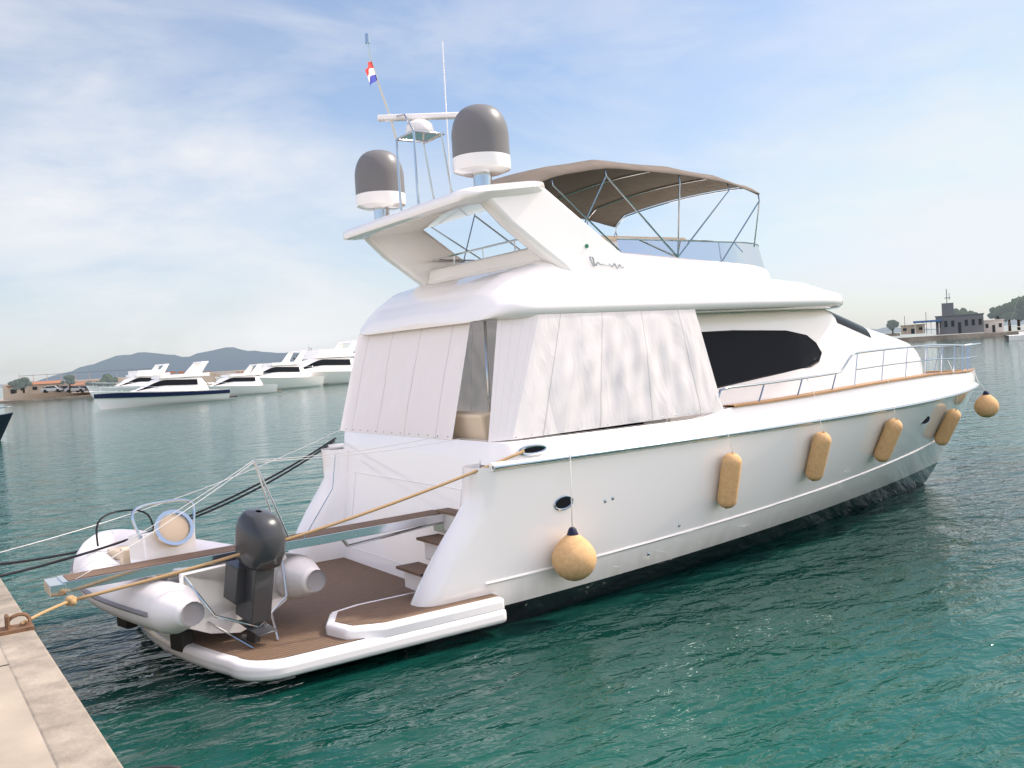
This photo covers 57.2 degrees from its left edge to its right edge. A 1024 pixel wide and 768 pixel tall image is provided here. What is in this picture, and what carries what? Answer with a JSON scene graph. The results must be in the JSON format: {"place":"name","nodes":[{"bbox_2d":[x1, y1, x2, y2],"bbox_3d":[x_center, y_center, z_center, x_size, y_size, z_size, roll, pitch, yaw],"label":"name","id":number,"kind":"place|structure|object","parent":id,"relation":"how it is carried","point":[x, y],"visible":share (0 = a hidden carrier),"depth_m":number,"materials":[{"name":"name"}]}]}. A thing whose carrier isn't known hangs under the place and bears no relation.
{"place":"outdoors","nodes":[
{"label":"outdoors","id":0,"kind":"place"},
{"bbox_2d":[0,395,91,402],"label":"breakwater quay","id":1,"kind":"structure","parent":0,"point":[41,399],"depth_m":210.05,"materials":[{"name":"stone"}]},
{"bbox_2d":[7,387,27,393],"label":"quay shed walls","id":2,"kind":"structure","parent":1,"relation":"on","point":[19,390],"depth_m":209.79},
{"bbox_2d":[29,383,61,393],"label":"quay house walls","id":3,"kind":"structure","parent":1,"relation":"on","point":[39,388],"depth_m":212.69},
{"bbox_2d":[32,380,61,384],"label":"tiled roof","id":4,"kind":"structure","parent":3,"relation":"on","point":[47,382],"depth_m":214.52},
{"bbox_2d":[43,389,88,391],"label":"car wheels","id":5,"kind":"object","parent":1,"relation":"on","point":[58,390],"visible":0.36,"depth_m":210.93,"materials":[{"name":"grey rubber"}]},
{"bbox_2d":[41,386,62,391],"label":"car","id":6,"kind":"object","parent":5,"relation":"on","point":[50,389],"visible":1,"depth_m":209.33,"materials":[{"name":"grey paint"}]},
{"bbox_2d":[45,386,86,387],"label":"car windows","id":7,"kind":"structure","parent":5,"relation":"on","point":[66,387],"depth_m":211.57,"materials":[{"name":"grey"}]},
{"bbox_2d":[63,386,84,391],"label":"car","id":8,"kind":"object","parent":5,"relation":"on","point":[72,389],"visible":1,"depth_m":211.35,"materials":[{"name":"grey paint"}]},
{"bbox_2d":[2,370,252,399],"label":"shoreline","id":9,"kind":"structure","parent":1,"relation":"on","point":[28,395],"depth_m":223.80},
{"bbox_2d":[26,368,152,375],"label":"overhead power line","id":10,"kind":"object","parent":9,"relation":"on","point":[84,372],"depth_m":224.07,"materials":[{"name":"grey"}]},
{"bbox_2d":[143,765,180,767],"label":"hose","id":11,"kind":"object","parent":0,"point":[166,766],"visible":1,"depth_m":5.76,"materials":[{"name":"grey rubber"}]},
{"bbox_2d":[1,347,354,387],"bbox_3d":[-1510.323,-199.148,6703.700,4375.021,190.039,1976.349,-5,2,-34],"label":"hills","id":12,"kind":"structure","parent":0,"point":[228,359],"depth_m":6590.76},
{"bbox_2d":[0,324,1023,767],"bbox_3d":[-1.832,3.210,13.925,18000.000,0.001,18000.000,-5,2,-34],"label":"water","id":13,"kind":"structure","parent":0,"point":[888,632],"depth_m":11.21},
{"bbox_2d":[0,413,12,440],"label":"boat bow","id":14,"kind":"object","parent":13,"relation":"on","point":[5,418],"visible":0.97,"depth_m":61.70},
{"bbox_2d":[0,648,56,767],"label":"dock","id":15,"kind":"object","parent":13,"relation":"in","point":[22,744],"depth_m":6.60,"materials":[{"name":"concrete"}]},
{"bbox_2d":[0,578,122,767],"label":"quay edge","id":16,"kind":"object","parent":15,"relation":"on","point":[72,735],"depth_m":7.15,"materials":[{"name":"concrete"}]},
{"bbox_2d":[0,612,34,635],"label":"mooring ring","id":17,"kind":"object","parent":16,"relation":"on","point":[7,629],"visible":1,"depth_m":9.30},
{"bbox_2d":[86,386,140,390],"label":"yacht hull","id":18,"kind":"object","parent":13,"relation":"on","point":[111,388],"visible":0.31,"depth_m":183.50,"materials":[{"name":"white"}]},
{"bbox_2d":[86,382,134,382],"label":"yacht rail","id":19,"kind":"object","parent":18,"relation":"on","point":[110,382],"visible":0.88,"depth_m":183.20,"materials":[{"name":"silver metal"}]},
{"bbox_2d":[119,377,152,385],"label":"yacht windows","id":20,"kind":"structure","parent":18,"relation":"on","point":[145,379],"depth_m":187.85,"materials":[{"name":"black glass"}]},
{"bbox_2d":[116,364,169,385],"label":"yacht superstructure","id":21,"kind":"object","parent":18,"relation":"on","point":[133,375],"visible":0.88,"depth_m":188.79,"materials":[{"name":"white"}]},
{"bbox_2d":[89,389,229,409],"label":"yacht hull","id":22,"kind":"object","parent":13,"relation":"on","point":[108,403],"visible":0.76,"depth_m":118.39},
{"bbox_2d":[94,389,229,398],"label":"hull stripe","id":23,"kind":"object","parent":22,"relation":"attached to","point":[128,395],"visible":0.87,"depth_m":118.20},
{"bbox_2d":[133,361,209,390],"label":"yacht superstructure","id":24,"kind":"object","parent":22,"relation":"on","point":[194,370],"visible":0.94,"depth_m":120.97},
{"bbox_2d":[136,379,197,390],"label":"yacht windows","id":25,"kind":"structure","parent":24,"relation":"in","point":[178,382],"depth_m":119.87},
{"bbox_2d":[208,384,277,395],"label":"yacht hull","id":26,"kind":"object","parent":13,"relation":"on","point":[250,390],"visible":0.42,"depth_m":144.48,"materials":[{"name":"white"}]},
{"bbox_2d":[213,377,255,385],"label":"yacht windows","id":27,"kind":"structure","parent":26,"relation":"on","point":[238,379],"depth_m":143.38,"materials":[{"name":"black glass"}]},
{"bbox_2d":[210,364,262,385],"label":"superstructure","id":28,"kind":"object","parent":26,"relation":"on","point":[247,373],"visible":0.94,"depth_m":144.40,"materials":[{"name":"white"}]},
{"bbox_2d":[215,376,323,389],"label":"yacht hull","id":29,"kind":"object","parent":13,"relation":"on","point":[296,382],"visible":0.39,"depth_m":169.16,"materials":[{"name":"white"}]},
{"bbox_2d":[255,367,299,375],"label":"yacht windows","id":30,"kind":"structure","parent":29,"relation":"on","point":[283,369],"depth_m":167.34,"materials":[{"name":"black glass"}]},
{"bbox_2d":[251,350,307,376],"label":"yacht superstructure","id":31,"kind":"object","parent":29,"relation":"on","point":[285,362],"visible":0.8,"depth_m":169.22,"materials":[{"name":"white"}]},
{"bbox_2d":[305,371,350,385],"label":"yacht hull","id":32,"kind":"object","parent":13,"relation":"on","point":[335,377],"visible":0.2,"depth_m":180.41,"materials":[{"name":"white"}]},
{"bbox_2d":[303,359,350,368],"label":"yacht windows","id":33,"kind":"structure","parent":32,"relation":"on","point":[331,362],"depth_m":179.88,"materials":[{"name":"black glass"}]},
{"bbox_2d":[299,341,356,370],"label":"superstructure","id":34,"kind":"object","parent":32,"relation":"on","point":[312,356],"visible":0.75,"depth_m":180.76,"materials":[{"name":"white"}]},
{"bbox_2d":[288,390,972,644],"bbox_3d":[4.383,1.887,18.116,16.722,2.620,5.200,-5,2,-34],"label":"hull","id":35,"kind":"object","parent":13,"relation":"on","point":[508,523],"visible":0.59,"depth_m":13.76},
{"bbox_2d":[0,437,335,576],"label":"mooring lines","id":36,"kind":"object","parent":35,"relation":"attached to","point":[125,540],"visible":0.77,"depth_m":13.93,"materials":[{"name":"black fabric"}]},
{"bbox_2d":[20,450,524,625],"bbox_3d":[-2.504,1.632,10.982,5.864,1.166,0.578,-4,2,-28],"label":"mooring line","id":37,"kind":"object","parent":35,"relation":"attached to","point":[71,600],"visible":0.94,"depth_m":10.64,"materials":[{"name":"beige fabric"}]},
{"bbox_2d":[139,609,506,681],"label":"swim platform","id":38,"kind":"structure","parent":35,"relation":"attached to","point":[236,667],"depth_m":10.72,"materials":[{"name":"white"}]},
{"bbox_2d":[117,617,193,651],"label":"dinghy chocks","id":39,"kind":"object","parent":38,"relation":"on","point":[179,642],"visible":0.24,"depth_m":11.13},
{"bbox_2d":[115,528,287,633],"bbox_3d":[-4.419,2.410,12.223,3.038,1.207,1.766,-2,2,42],"label":"dinghy hull interior","id":40,"kind":"object","parent":38,"relation":"on","point":[207,583],"visible":0.16,"depth_m":11.09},
{"bbox_2d":[107,514,225,577],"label":"dinghy seat cushions","id":41,"kind":"object","parent":40,"relation":"in","point":[177,529],"visible":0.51,"depth_m":11.67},
{"bbox_2d":[73,529,319,633],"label":"inflatable dinghy tubes","id":42,"kind":"object","parent":40,"relation":"attached to","point":[162,603],"visible":0.41,"depth_m":11.10},
{"bbox_2d":[95,509,153,545],"bbox_3d":[-5.392,2.061,13.061,0.216,0.601,0.858,-2,2,42],"label":"tender bow hoop","id":43,"kind":"object","parent":42,"relation":"attached to","point":[102,517],"visible":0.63,"depth_m":13.03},
{"bbox_2d":[70,561,325,625],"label":"dinghy tube trim","id":44,"kind":"structure","parent":42,"relation":"attached to","point":[192,613],"depth_m":10.67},
{"bbox_2d":[131,499,287,648],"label":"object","id":45,"kind":"object","parent":40,"relation":"attached to","point":[186,517],"visible":0.92,"depth_m":11.46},
{"bbox_2d":[223,508,285,642],"bbox_3d":[-2.961,2.377,10.919,0.663,1.840,0.468,16,14,40],"label":"outboard motor","id":46,"kind":"object","parent":40,"relation":"attached to","point":[260,541],"visible":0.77,"depth_m":10.77,"materials":[{"name":"grey"}]},
{"bbox_2d":[193,557,414,660],"bbox_3d":[-3.062,2.972,13.102,3.620,0.016,5.180,-5,2,-34],"label":"swim platform deck","id":47,"kind":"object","parent":38,"relation":"on","point":[300,624],"visible":0.35,"depth_m":12.17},
{"bbox_2d":[325,592,504,639],"bbox_3d":[-1.310,2.863,11.750,2.170,0.180,1.200,-5,2,-34],"label":"platform step","id":48,"kind":"object","parent":38,"relation":"on","point":[415,622],"visible":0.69,"depth_m":11.20,"materials":[{"name":"white"}]},
{"bbox_2d":[335,508,497,625],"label":"stair treads","id":49,"kind":"object","parent":48,"relation":"on","point":[390,609],"visible":0.65,"depth_m":11.68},
{"bbox_2d":[404,514,454,590],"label":"stair risers","id":50,"kind":"object","parent":49,"relation":"on","point":[412,581],"visible":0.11,"depth_m":12.53,"materials":[{"name":"white"}]},
{"bbox_2d":[344,419,683,578],"bbox_3d":[-0.166,1.770,15.061,3.980,2.200,4.760,-5,2,-34],"label":"transom","id":51,"kind":"object","parent":35,"relation":"on","point":[370,492],"visible":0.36,"depth_m":14.19,"materials":[{"name":"white"}]},
{"bbox_2d":[0,430,339,552],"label":"thin line","id":52,"kind":"object","parent":51,"relation":"attached to","point":[161,503],"visible":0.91,"depth_m":13.59,"materials":[{"name":"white fabric"}]},
{"bbox_2d":[43,455,444,596],"bbox_3d":[-2.988,1.568,11.721,5.175,1.293,0.480,-5,2,-34],"label":"gangway","id":53,"kind":"object","parent":51,"relation":"attached to","point":[60,585],"visible":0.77,"depth_m":11.51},
{"bbox_2d":[63,510,439,580],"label":"gangway walkway","id":54,"kind":"structure","parent":53,"relation":"on","point":[129,566],"depth_m":11.26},
{"bbox_2d":[69,437,460,579],"bbox_3d":[-2.880,1.446,11.765,4.902,1.069,0.659,-5,2,-34],"label":"gangway lifting line","id":55,"kind":"object","parent":51,"relation":"attached to","point":[233,477],"visible":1,"depth_m":11.46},
{"bbox_2d":[349,472,461,563],"bbox_3d":[-1.675,2.044,14.044,0.213,1.212,3.412,-5,2,-34],"label":"garage seam","id":56,"kind":"object","parent":51,"relation":"on","point":[398,479],"visible":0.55,"depth_m":14.45,"materials":[{"name":"white"}]},
{"bbox_2d":[452,411,510,440],"bbox_3d":[-0.419,0.859,14.901,2.354,1.058,3.600,-5,2,-34],"label":"cockpit settee","id":57,"kind":"object","parent":51,"relation":"on","point":[470,425],"visible":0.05,"depth_m":13.01,"materials":[{"name":"beige"}]},
{"bbox_2d":[328,382,977,471],"bbox_3d":[4.754,0.548,18.380,15.628,0.120,5.320,-5,2,-34],"label":"rub rail","id":58,"kind":"object","parent":35,"relation":"on","point":[335,446],"visible":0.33,"depth_m":14.08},
{"bbox_2d":[327,384,978,469],"bbox_3d":[4.767,0.547,18.389,15.658,0.060,5.370,-5,2,-34],"label":"steel rubrail","id":59,"kind":"object","parent":58,"relation":"attached to","point":[573,456],"visible":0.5,"depth_m":13.94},
{"bbox_2d":[343,370,974,464],"bbox_3d":[4.794,0.309,18.410,15.460,0.500,5.200,-5,2,-34],"label":"bulwark","id":60,"kind":"object","parent":35,"relation":"on","point":[484,452],"visible":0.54,"depth_m":14.48,"materials":[{"name":"white"}]},
{"bbox_2d":[562,361,985,526],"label":"fender ropes","id":61,"kind":"object","parent":60,"relation":"hanging from","point":[728,435],"visible":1,"depth_m":14.26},
{"bbox_2d":[723,369,973,406],"bbox_3d":[6.580,-0.044,19.613,11.106,0.148,5.090,-5,2,-34],"label":"wooden cap rail","id":62,"kind":"object","parent":60,"relation":"on","point":[835,389],"visible":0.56,"depth_m":16.31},
{"bbox_2d":[719,343,980,400],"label":"side rails","id":63,"kind":"object","parent":60,"relation":"on","point":[868,351],"visible":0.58,"depth_m":17.30,"materials":[{"name":"silver metal"}]},
{"bbox_2d":[485,441,934,585],"bbox_3d":[4.303,1.814,18.063,14.557,0.574,4.939,-5,2,-34],"label":"hull spray rail","id":64,"kind":"object","parent":35,"relation":"on","point":[647,542],"visible":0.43,"depth_m":14.40,"materials":[{"name":"white"}]},
{"bbox_2d":[518,416,929,555],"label":"hull fittings","id":65,"kind":"object","parent":35,"relation":"on","point":[540,452],"visible":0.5,"depth_m":12.30,"materials":[{"name":"silver metal"}]},
{"bbox_2d":[523,416,929,508],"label":"hawseholes","id":66,"kind":"object","parent":35,"relation":"on","point":[563,502],"visible":0.45,"depth_m":12.55,"materials":[{"name":"black"}]},
{"bbox_2d":[551,395,998,580],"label":"fenders","id":67,"kind":"object","parent":35,"relation":"attached to","point":[573,558],"visible":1,"depth_m":14.29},
{"bbox_2d":[567,391,989,535],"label":"fender caps","id":68,"kind":"object","parent":67,"relation":"attached to","point":[572,531],"visible":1,"depth_m":12.35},
{"bbox_2d":[1003,331,1023,340],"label":"moored boat","id":69,"kind":"object","parent":13,"relation":"on","point":[1020,336],"visible":0.77,"depth_m":202.45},
{"bbox_2d":[0,0,1023,383],"label":"sky","id":70,"kind":"structure","parent":0,"point":[177,177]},
{"bbox_2d":[12,316,1020,392],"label":"tree trunks","id":71,"kind":"object","parent":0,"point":[1009,329],"visible":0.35,"depth_m":321.73,"materials":[{"name":"brown"}]},
{"bbox_2d":[7,295,1023,389],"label":"foliage","id":72,"kind":"object","parent":71,"relation":"on","point":[1006,312],"visible":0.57,"depth_m":319.28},
{"bbox_2d":[870,319,1023,332],"bbox_3d":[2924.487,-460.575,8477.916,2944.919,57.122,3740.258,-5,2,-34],"label":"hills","id":73,"kind":"structure","parent":0,"point":[898,329],"depth_m":8315.24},
{"bbox_2d":[941,303,953,315],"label":"tower","id":74,"kind":"structure","parent":0,"point":[947,308],"depth_m":310.37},
{"bbox_2d":[897,330,1023,341],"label":"breakwater","id":75,"kind":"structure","parent":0,"point":[952,336],"depth_m":302.90,"materials":[{"name":"stone"}]},
{"bbox_2d":[901,325,924,334],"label":"port shed walls","id":76,"kind":"structure","parent":75,"relation":"on","point":[909,328],"depth_m":313.36,"materials":[{"name":"beige"}]},
{"bbox_2d":[903,327,922,333],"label":"shed openings","id":77,"kind":"object","parent":76,"relation":"attached to","point":[912,330],"visible":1,"depth_m":313.10,"materials":[{"name":"grey"}]},
{"bbox_2d":[914,322,939,333],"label":"awning posts","id":78,"kind":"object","parent":75,"relation":"on","point":[931,329],"depth_m":308.69,"materials":[{"name":"grey"}]},
{"bbox_2d":[913,320,940,322],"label":"blue canopy","id":79,"kind":"object","parent":78,"relation":"on","point":[925,321],"visible":0.79,"depth_m":308.76,"materials":[{"name":"blue"}]},
{"bbox_2d":[935,314,983,334],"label":"port control walls","id":80,"kind":"structure","parent":75,"relation":"on","point":[971,328],"depth_m":306.18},
{"bbox_2d":[904,289,949,333],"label":"poles","id":81,"kind":"object","parent":80,"relation":"on","point":[925,312],"visible":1,"depth_m":310.37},
{"bbox_2d":[935,313,983,316],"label":"roof","id":82,"kind":"structure","parent":80,"relation":"on","point":[959,315],"depth_m":306.12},
{"bbox_2d":[938,319,981,333],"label":"windows","id":83,"kind":"structure","parent":80,"relation":"in","point":[959,324],"depth_m":306.43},
{"bbox_2d":[984,320,1003,332],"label":"port shed walls","id":84,"kind":"structure","parent":75,"relation":"on","point":[996,324],"depth_m":308.11,"materials":[{"name":"grey"}]},
{"bbox_2d":[985,323,1001,331],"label":"shed openings","id":85,"kind":"object","parent":84,"relation":"attached to","point":[993,327],"visible":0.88,"depth_m":308.28,"materials":[{"name":"grey"}]},
{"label":"deck","id":86,"kind":"structure","parent":0,"visible":0},
{"bbox_2d":[666,309,923,420],"bbox_3d":[5.117,-0.530,18.636,9.460,1.980,4.000,-5,2,-34],"label":"deckhouse","id":87,"kind":"object","parent":86,"relation":"on","point":[838,344],"visible":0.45,"depth_m":16.68,"materials":[{"name":"white"}]},
{"bbox_2d":[524,418,672,438],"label":"deck","id":88,"kind":"structure","parent":87,"relation":"attached to","point":[657,421],"depth_m":14.77,"materials":[{"name":"white"}]},
{"bbox_2d":[560,422,643,433],"bbox_3d":[1.444,0.194,15.799,0.020,1.900,2.200,-5,2,-34],"label":"saloon door","id":89,"kind":"structure","parent":88,"relation":"attached to","point":[633,424],"depth_m":15.64,"materials":[{"name":"black glass"}]},
{"bbox_2d":[360,260,842,334],"bbox_3d":[2.099,-1.573,16.620,8.739,0.895,4.720,-5,2,-34],"label":"flybridge","id":90,"kind":"object","parent":87,"relation":"on","point":[490,297],"visible":0.79,"depth_m":13.89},
{"bbox_2d":[365,188,645,284],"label":"arch legs","id":91,"kind":"object","parent":90,"relation":"on","point":[544,224],"visible":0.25,"depth_m":13.45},
{"bbox_2d":[365,33,491,219],"bbox_3d":[-1.310,-3.986,14.369,2.966,2.612,1.404,-2,2,33],"label":"mast frame","id":92,"kind":"object","parent":91,"relation":"on","point":[424,137],"visible":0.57,"depth_m":14.21,"materials":[{"name":"silver metal"}]},
{"bbox_2d":[365,62,375,84],"bbox_3d":[-2.087,-4.588,13.941,0.082,0.510,0.424,-3,2,12],"label":"flag","id":93,"kind":"object","parent":92,"relation":"attached to","point":[369,70],"visible":1,"depth_m":13.92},
{"bbox_2d":[377,112,458,132],"bbox_3d":[-1.410,-3.947,14.290,1.233,0.318,0.427,-3,2,9],"label":"radar","id":94,"kind":"object","parent":92,"relation":"on","point":[418,121],"visible":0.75,"depth_m":14.21,"materials":[{"name":"white"}]},
{"bbox_2d":[355,151,510,210],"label":"radar dome bases","id":95,"kind":"object","parent":92,"relation":"on","point":[468,165],"visible":0.91,"depth_m":13.05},
{"bbox_2d":[355,104,509,194],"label":"radome covers","id":96,"kind":"object","parent":95,"relation":"on","point":[479,127],"visible":0.97,"depth_m":12.96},
{"bbox_2d":[343,181,544,240],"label":"arch beam","id":97,"kind":"structure","parent":91,"relation":"on","point":[458,204],"depth_m":13.45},
{"bbox_2d":[442,41,450,192],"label":"antennas","id":98,"kind":"object","parent":91,"relation":"on","point":[446,109],"visible":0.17,"depth_m":14.61,"materials":[{"name":"white"}]},
{"bbox_2d":[590,256,623,268],"bbox_3d":[1.395,-1.778,13.756,0.651,0.181,0.018,-5,2,-34],"label":"boat name lettering","id":99,"kind":"object","parent":91,"relation":"attached to","point":[604,264],"visible":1,"depth_m":13.71},
{"bbox_2d":[340,309,722,441],"bbox_3d":[0.086,-0.176,15.257,4.120,1.640,5.033,-5,2,-34],"label":"cockpit canvas","id":100,"kind":"object","parent":90,"relation":"hanging from","point":[550,374],"visible":0.98,"depth_m":13.49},
{"bbox_2d":[338,321,724,437],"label":"canvas studs","id":101,"kind":"object","parent":100,"relation":"attached to","point":[487,367],"visible":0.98,"depth_m":12.88,"materials":[{"name":"silver metal"}]},
{"bbox_2d":[428,248,769,282],"bbox_3d":[1.951,-1.867,16.524,5.970,0.653,3.440,-5,2,-34],"label":"fly coaming","id":102,"kind":"object","parent":90,"relation":"on","point":[637,260],"visible":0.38,"depth_m":15.04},
{"bbox_2d":[433,239,517,264],"bbox_3d":[-0.114,-2.080,15.139,0.884,0.237,3.309,-5,2,-34],"label":"handrail","id":103,"kind":"object","parent":102,"relation":"on","point":[454,255],"visible":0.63,"depth_m":15.19,"materials":[{"name":"silver metal"}]},
{"bbox_2d":[431,169,759,262],"bbox_3d":[1.047,-2.685,15.926,5.224,1.582,3.752,-5,2,-34],"label":"bimini frame","id":104,"kind":"object","parent":102,"relation":"on","point":[677,255],"visible":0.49,"depth_m":15.69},
{"bbox_2d":[473,160,759,226],"bbox_3d":[0.988,-3.117,15.891,5.122,0.746,3.767,-5,2,-34],"label":"bimini","id":105,"kind":"object","parent":104,"relation":"on","point":[570,177],"visible":0.67,"depth_m":16.27,"materials":[{"name":"brown fabric"}]},
{"bbox_2d":[617,239,764,268],"bbox_3d":[2.541,-2.091,16.923,4.319,0.523,3.240,-5,2,-34],"label":"windscreen","id":106,"kind":"object","parent":102,"relation":"on","point":[745,253],"visible":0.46,"depth_m":15.41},
{"bbox_2d":[616,238,758,246],"bbox_3d":[2.489,-2.361,16.891,4.233,0.024,3.152,-5,2,-34],"label":"railing","id":107,"kind":"object","parent":106,"relation":"on","point":[685,240],"visible":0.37,"depth_m":15.25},
{"bbox_2d":[607,241,618,247],"bbox_3d":[1.838,-2.105,16.451,4.413,0.903,2.700,-5,2,-34],"label":"seat","id":108,"kind":"object","parent":90,"relation":"on","point":[615,243],"visible":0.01,"depth_m":14.68,"materials":[{"name":"white"}]},
{"bbox_2d":[601,236,685,240],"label":"fly cushions","id":109,"kind":"object","parent":108,"relation":"on","point":[611,238],"visible":0.05,"depth_m":14.97,"materials":[{"name":"beige fabric"}]},
{"bbox_2d":[701,330,821,387],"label":"window frames","id":110,"kind":"structure","parent":87,"relation":"attached to","point":[761,331],"depth_m":15.67,"materials":[{"name":"grey rubber"}]},
{"bbox_2d":[702,332,820,386],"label":"saloon windows","id":111,"kind":"structure","parent":110,"relation":"in","point":[734,357],"depth_m":15.62,"materials":[{"name":"black glass"}]},
{"bbox_2d":[831,312,870,336],"bbox_3d":[5.470,-1.150,18.881,1.200,0.653,3.439,-5,2,-34],"label":"windscreen","id":112,"kind":"object","parent":87,"relation":"attached to","point":[841,320],"visible":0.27,"depth_m":17.53,"materials":[{"name":"black glass"}]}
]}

